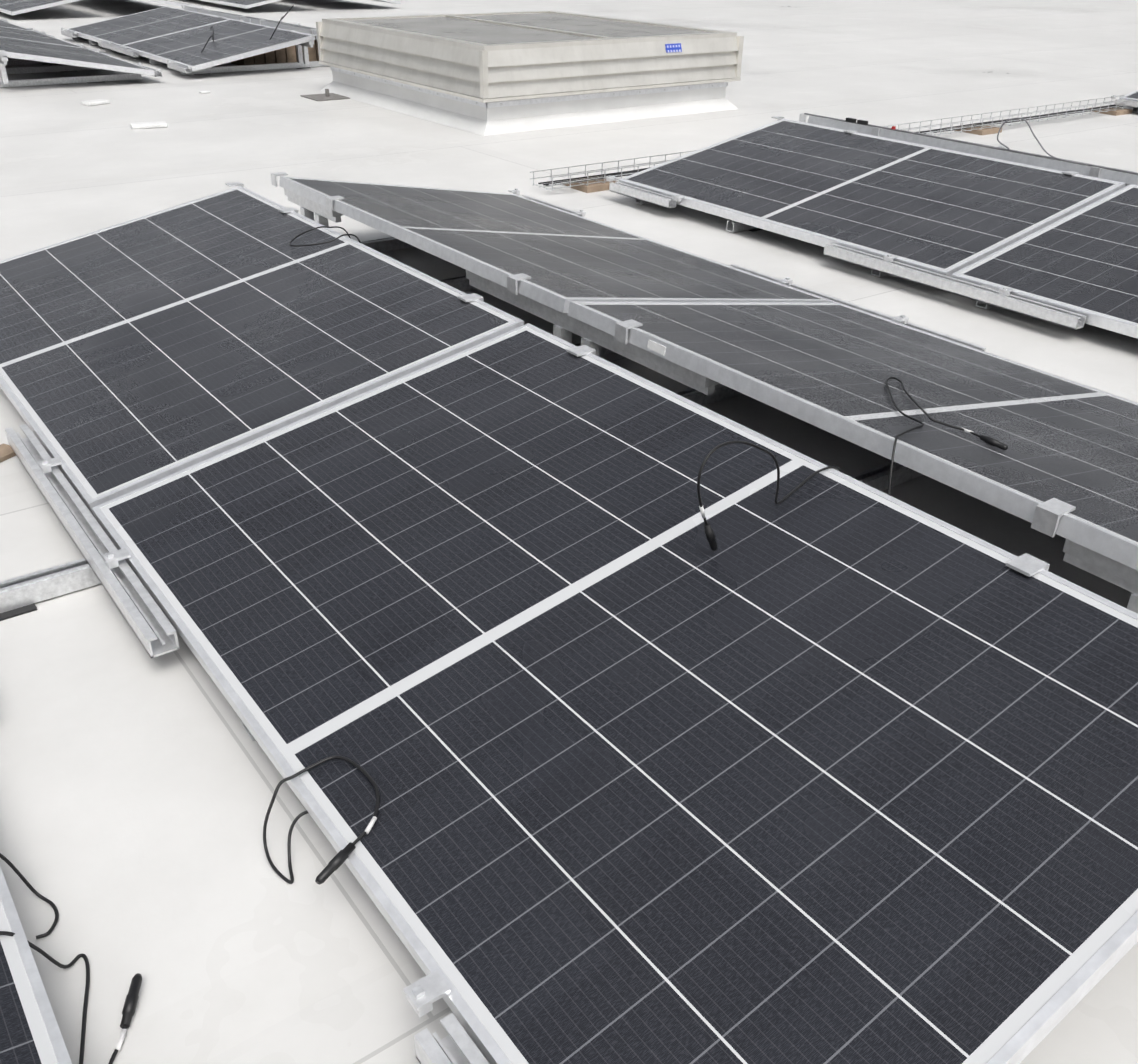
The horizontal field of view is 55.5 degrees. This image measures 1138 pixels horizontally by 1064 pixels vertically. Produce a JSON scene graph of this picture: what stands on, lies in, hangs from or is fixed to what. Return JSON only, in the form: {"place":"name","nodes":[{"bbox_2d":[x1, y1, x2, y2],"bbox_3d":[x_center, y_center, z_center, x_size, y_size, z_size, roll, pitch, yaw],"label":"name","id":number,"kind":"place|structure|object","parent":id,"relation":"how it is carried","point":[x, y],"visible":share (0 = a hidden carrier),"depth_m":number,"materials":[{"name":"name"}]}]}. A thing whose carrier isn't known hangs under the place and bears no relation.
{"place":"outdoors","nodes":[
{"label":"outdoors","id":0,"kind":"place"},
{"bbox_2d":[0,0,1137,1063],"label":"roof","id":1,"kind":"structure","parent":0,"point":[138,783],"depth_m":3.03,"materials":[{"name":"white concrete"}]},
{"bbox_2d":[0,444,15,462],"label":"wooden block","id":2,"kind":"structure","parent":1,"relation":"on","point":[7,452],"depth_m":2.48,"materials":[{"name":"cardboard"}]},
{"bbox_2d":[0,853,58,938],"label":"cable","id":3,"kind":"object","parent":1,"relation":"on","point":[29,886],"visible":1,"depth_m":1.35,"materials":[{"name":"black rubber"}]},
{"bbox_2d":[0,0,79,14],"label":"solar panel","id":4,"kind":"object","parent":1,"relation":"on","point":[12,7],"visible":1,"depth_m":12.62,"materials":[{"name":"glass"}]},
{"bbox_2d":[0,931,89,1063],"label":"cable","id":5,"kind":"object","parent":1,"relation":"on","point":[63,966],"visible":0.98,"depth_m":1.24,"materials":[{"name":"black rubber"}]},
{"bbox_2d":[0,549,131,620],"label":"mounting rail","id":6,"kind":"object","parent":1,"relation":"on","point":[22,595],"visible":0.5,"depth_m":1.96,"materials":[{"name":"metal"}]},
{"bbox_2d":[0,57,141,87],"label":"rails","id":7,"kind":"object","parent":1,"relation":"on","point":[65,80],"visible":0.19,"depth_m":8.08,"materials":[{"name":"metal"}]},
{"bbox_2d":[0,19,161,83],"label":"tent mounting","id":8,"kind":"object","parent":7,"relation":"on","point":[4,76],"visible":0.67,"depth_m":7.59,"materials":[{"name":"metal"}]},
{"bbox_2d":[0,20,32,30],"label":"solar panel","id":9,"kind":"object","parent":8,"relation":"in","point":[6,24],"visible":0.5,"depth_m":10.64,"materials":[{"name":"metal"}]},
{"bbox_2d":[0,26,83,47],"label":"solar panel","id":10,"kind":"object","parent":8,"relation":"on","point":[15,33],"visible":0.73,"depth_m":9.47,"materials":[{"name":"glass"}]},
{"bbox_2d":[0,37,154,75],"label":"solar panel","id":11,"kind":"object","parent":8,"relation":"on","point":[47,52],"visible":0.98,"depth_m":7.91,"materials":[{"name":"metal"}]},
{"bbox_2d":[108,973,141,1063],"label":"connector","id":12,"kind":"object","parent":1,"relation":"on","point":[130,1005],"visible":1,"depth_m":1.22,"materials":[{"name":"black plastic"}]},
{"bbox_2d":[81,90,210,128],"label":"roof patches","id":13,"kind":"object","parent":1,"relation":"on","point":[144,125],"visible":1,"depth_m":6.35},
{"bbox_2d":[146,0,202,7],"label":"solar panel","id":14,"kind":"object","parent":1,"relation":"on","point":[170,2],"visible":0.76,"depth_m":13.28,"materials":[{"name":"metal"}]},
{"bbox_2d":[72,28,326,74],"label":"rails","id":15,"kind":"object","parent":1,"relation":"on","point":[239,68],"visible":0.27,"depth_m":8.77,"materials":[{"name":"metal"}]},
{"bbox_2d":[61,5,316,73],"bbox_3d":[-2.997,-4.593,9.935,2.324,0.227,3.630,-19,35,-31],"label":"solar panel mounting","id":16,"kind":"object","parent":15,"relation":"on","point":[300,50],"visible":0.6,"depth_m":8.89,"materials":[{"name":"metal"}]},
{"bbox_2d":[66,6,229,46],"bbox_3d":[-4.004,-4.788,10.241,1.038,0.035,1.755,-28,39,-25],"label":"solar panel","id":17,"kind":"object","parent":16,"relation":"on","point":[139,26],"visible":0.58,"depth_m":10.17,"materials":[{"name":"glass"}]},
{"bbox_2d":[121,19,315,71],"bbox_3d":[-2.954,-4.070,9.003,1.038,0.035,1.755,-28,39,-25],"label":"solar panel","id":18,"kind":"object","parent":16,"relation":"on","point":[234,40],"visible":0.83,"depth_m":8.84,"materials":[{"name":"glass"}]},
{"bbox_2d":[201,26,213,52],"bbox_3d":[-2.989,-4.124,9.021,0.086,0.128,1.100,-5,30,-11],"label":"cable","id":19,"kind":"object","parent":18,"relation":"on","point":[209,39],"visible":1,"depth_m":8.70,"materials":[{"name":"black rubber"}]},
{"bbox_2d":[270,5,293,39],"bbox_3d":[-2.298,-4.107,8.713,0.148,0.244,0.297,5,30,7],"label":"cable","id":20,"kind":"object","parent":18,"relation":"on","point":[282,17],"visible":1,"depth_m":8.64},
{"bbox_2d":[184,6,315,28],"bbox_3d":[-3.040,-5.122,10.865,1.038,0.035,1.755,-9,29,-37],"label":"solar panel","id":21,"kind":"object","parent":16,"relation":"in","point":[228,15],"visible":0.48,"depth_m":10.67,"materials":[{"name":"glass"}]},
{"bbox_2d":[251,18,316,34],"bbox_3d":[-1.990,-4.405,9.627,1.038,0.035,1.755,-9,29,-37],"label":"solar panel","id":22,"kind":"object","parent":16,"relation":"in","point":[290,27],"visible":0.21,"depth_m":9.46,"materials":[{"name":"glass"}]},
{"bbox_2d":[200,0,280,8],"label":"solar panel","id":23,"kind":"object","parent":1,"relation":"on","point":[245,4],"visible":1,"depth_m":14.01,"materials":[{"name":"glass"}]},
{"bbox_2d":[231,36,318,64],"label":"ballast blocks","id":24,"kind":"object","parent":1,"relation":"on","point":[286,55],"depth_m":9.05,"materials":[{"name":"concrete"}]},
{"bbox_2d":[300,89,349,100],"bbox_3d":[-1.673,-3.039,7.493,0.280,0.054,0.280,-19,35,-31],"label":"anchor","id":25,"kind":"object","parent":1,"relation":"in","point":[327,96],"visible":0.82,"depth_m":7.48,"materials":[{"name":"grey metal"}]},
{"bbox_2d":[372,0,400,3],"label":"tent panel","id":26,"kind":"object","parent":1,"relation":"on","point":[393,1],"visible":1,"depth_m":14.90,"materials":[{"name":"metal"}]},
{"bbox_2d":[65,237,922,740],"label":"rails","id":27,"kind":"object","parent":1,"relation":"on","point":[877,477],"depth_m":2.79,"materials":[{"name":"metal"}]},
{"bbox_2d":[5,182,1049,1063],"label":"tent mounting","id":28,"kind":"object","parent":27,"relation":"on","point":[143,614],"visible":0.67,"depth_m":1.86,"materials":[{"name":"metal"}]},
{"bbox_2d":[0,186,523,518],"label":"solar panel","id":29,"kind":"object","parent":28,"relation":"on","point":[137,353],"visible":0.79,"depth_m":2.71,"materials":[{"name":"glass"}]},
{"bbox_2d":[289,226,360,246],"bbox_3d":[-0.713,-0.835,3.223,0.218,0.128,0.140,1,29,1],"label":"cable","id":30,"kind":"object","parent":29,"relation":"on","point":[323,242],"depth_m":3.19,"materials":[{"name":"black rubber"}]},
{"bbox_2d":[92,323,1137,1063],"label":"solar panel","id":31,"kind":"object","parent":28,"relation":"on","point":[830,767],"visible":1,"depth_m":1.45,"materials":[{"name":"glass"}]},
{"bbox_2d":[263,755,379,884],"bbox_3d":[-0.307,0.394,1.399,0.139,0.111,0.184,-19,35,-31],"label":"eave cable","id":32,"kind":"object","parent":31,"relation":"on","point":[337,861],"visible":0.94,"depth_m":1.41,"materials":[{"name":"black rubber"}]},
{"bbox_2d":[697,441,841,550],"bbox_3d":[0.349,-0.078,1.788,0.439,0.253,0.013,-25,38,-37],"label":"cable","id":33,"kind":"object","parent":31,"relation":"attached to","point":[709,534],"depth_m":1.69,"materials":[{"name":"black rubber"}]},
{"bbox_2d":[270,172,1137,613],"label":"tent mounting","id":34,"kind":"object","parent":27,"relation":"on","point":[1048,514],"visible":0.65,"depth_m":2.63,"materials":[{"name":"metal"}]},
{"bbox_2d":[279,176,832,312],"bbox_3d":[-0.121,-0.984,3.628,1.038,0.035,1.755,-9,29,-37],"label":"solar panel","id":35,"kind":"object","parent":34,"relation":"on","point":[562,258],"visible":0.85,"depth_m":3.42,"materials":[{"name":"glass"}]},
{"bbox_2d":[568,301,1137,569],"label":"solar panel","id":36,"kind":"object","parent":34,"relation":"on","point":[831,367],"visible":0.94,"depth_m":2.34,"materials":[{"name":"glass"}]},
{"bbox_2d":[886,377,1007,495],"bbox_3d":[0.744,-0.185,2.161,0.217,0.166,0.626,8,30,12],"label":"cable","id":37,"kind":"object","parent":36,"relation":"on","point":[993,442],"visible":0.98,"depth_m":2.09,"materials":[{"name":"black rubber"}]},
{"bbox_2d":[647,196,1137,566],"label":"frame labels","id":38,"kind":"object","parent":34,"relation":"on","point":[656,347],"visible":0.64,"depth_m":2.46,"materials":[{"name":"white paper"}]},
{"bbox_2d":[316,11,743,135],"bbox_3d":[-0.315,-3.225,7.441,2.040,0.471,2.190,-19,35,-31],"label":"roof light","id":39,"kind":"object","parent":1,"relation":"on","point":[488,74],"visible":1,"depth_m":6.79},
{"bbox_2d":[635,199,995,308],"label":"clamps","id":40,"kind":"object","parent":1,"relation":"on","point":[733,226],"visible":0.15,"depth_m":4.39,"materials":[{"name":"metal"}]},
{"bbox_2d":[606,113,1129,329],"bbox_3d":[2.163,-1.233,4.149,2.324,0.227,3.630,-19,35,-31],"label":"mounting rail","id":41,"kind":"object","parent":40,"relation":"on","point":[1003,298],"visible":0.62,"depth_m":3.65,"materials":[{"name":"metal"}]},
{"bbox_2d":[618,118,1125,276],"bbox_3d":[1.156,-1.427,4.454,1.038,0.035,1.755,-28,39,-25],"label":"solar panel","id":42,"kind":"object","parent":41,"relation":"on","point":[946,212],"visible":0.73,"depth_m":4.30,"materials":[{"name":"glass"}]},
{"bbox_2d":[804,113,1137,184],"bbox_3d":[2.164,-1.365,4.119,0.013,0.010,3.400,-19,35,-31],"label":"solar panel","id":43,"kind":"object","parent":41,"relation":"attached to","point":[1093,165],"visible":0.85,"depth_m":4.66,"materials":[{"name":"silver metal"}]},
{"bbox_2d":[846,117,895,129],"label":"connectors","id":44,"kind":"object","parent":43,"relation":"attached to","point":[853,120],"visible":0.98,"depth_m":5.04,"materials":[{"name":"black plastic"}]},
{"bbox_2d":[968,118,1086,164],"bbox_3d":[1.865,-1.609,4.406,0.027,0.138,0.550,-19,35,-31],"label":"cable loop","id":45,"kind":"object","parent":43,"relation":"attached to","point":[1045,151],"visible":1,"depth_m":4.40,"materials":[{"name":"black rubber"}]},
{"bbox_2d":[951,184,1137,338],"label":"solar panel","id":46,"kind":"object","parent":41,"relation":"on","point":[1083,261],"visible":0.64,"depth_m":3.56,"materials":[{"name":"glass"}]},
{"bbox_2d":[530,95,1132,192],"bbox_3d":[4.479,-3.189,7.923,11.450,0.087,0.200,-19,35,-31],"label":"cable tray","id":47,"kind":"object","parent":1,"relation":"on","point":[591,184],"visible":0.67,"depth_m":6.48,"materials":[{"name":"metal"}]},
{"bbox_3d":[-2.101,0.297,1.303,2.324,0.227,3.630,-19,35,-31],"label":"tent mounting","id":48,"kind":"object","parent":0,"visible":0},
{"bbox_2d":[0,867,71,1063],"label":"solar panel","id":49,"kind":"object","parent":48,"relation":"on","point":[30,1032],"visible":1,"depth_m":1.13,"materials":[{"name":"metal"}]},
{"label":"rails","id":50,"kind":"object","parent":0,"visible":0},
{"bbox_2d":[1111,95,1137,107],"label":"mounting bracket","id":51,"kind":"object","parent":50,"relation":"on","point":[1131,103],"visible":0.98,"depth_m":7.41,"materials":[{"name":"metal"}]},
{"bbox_2d":[1120,90,1137,100],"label":"solar panel","id":52,"kind":"object","parent":51,"relation":"on","point":[1133,96],"visible":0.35,"depth_m":7.47,"materials":[{"name":"metal"}]}
]}

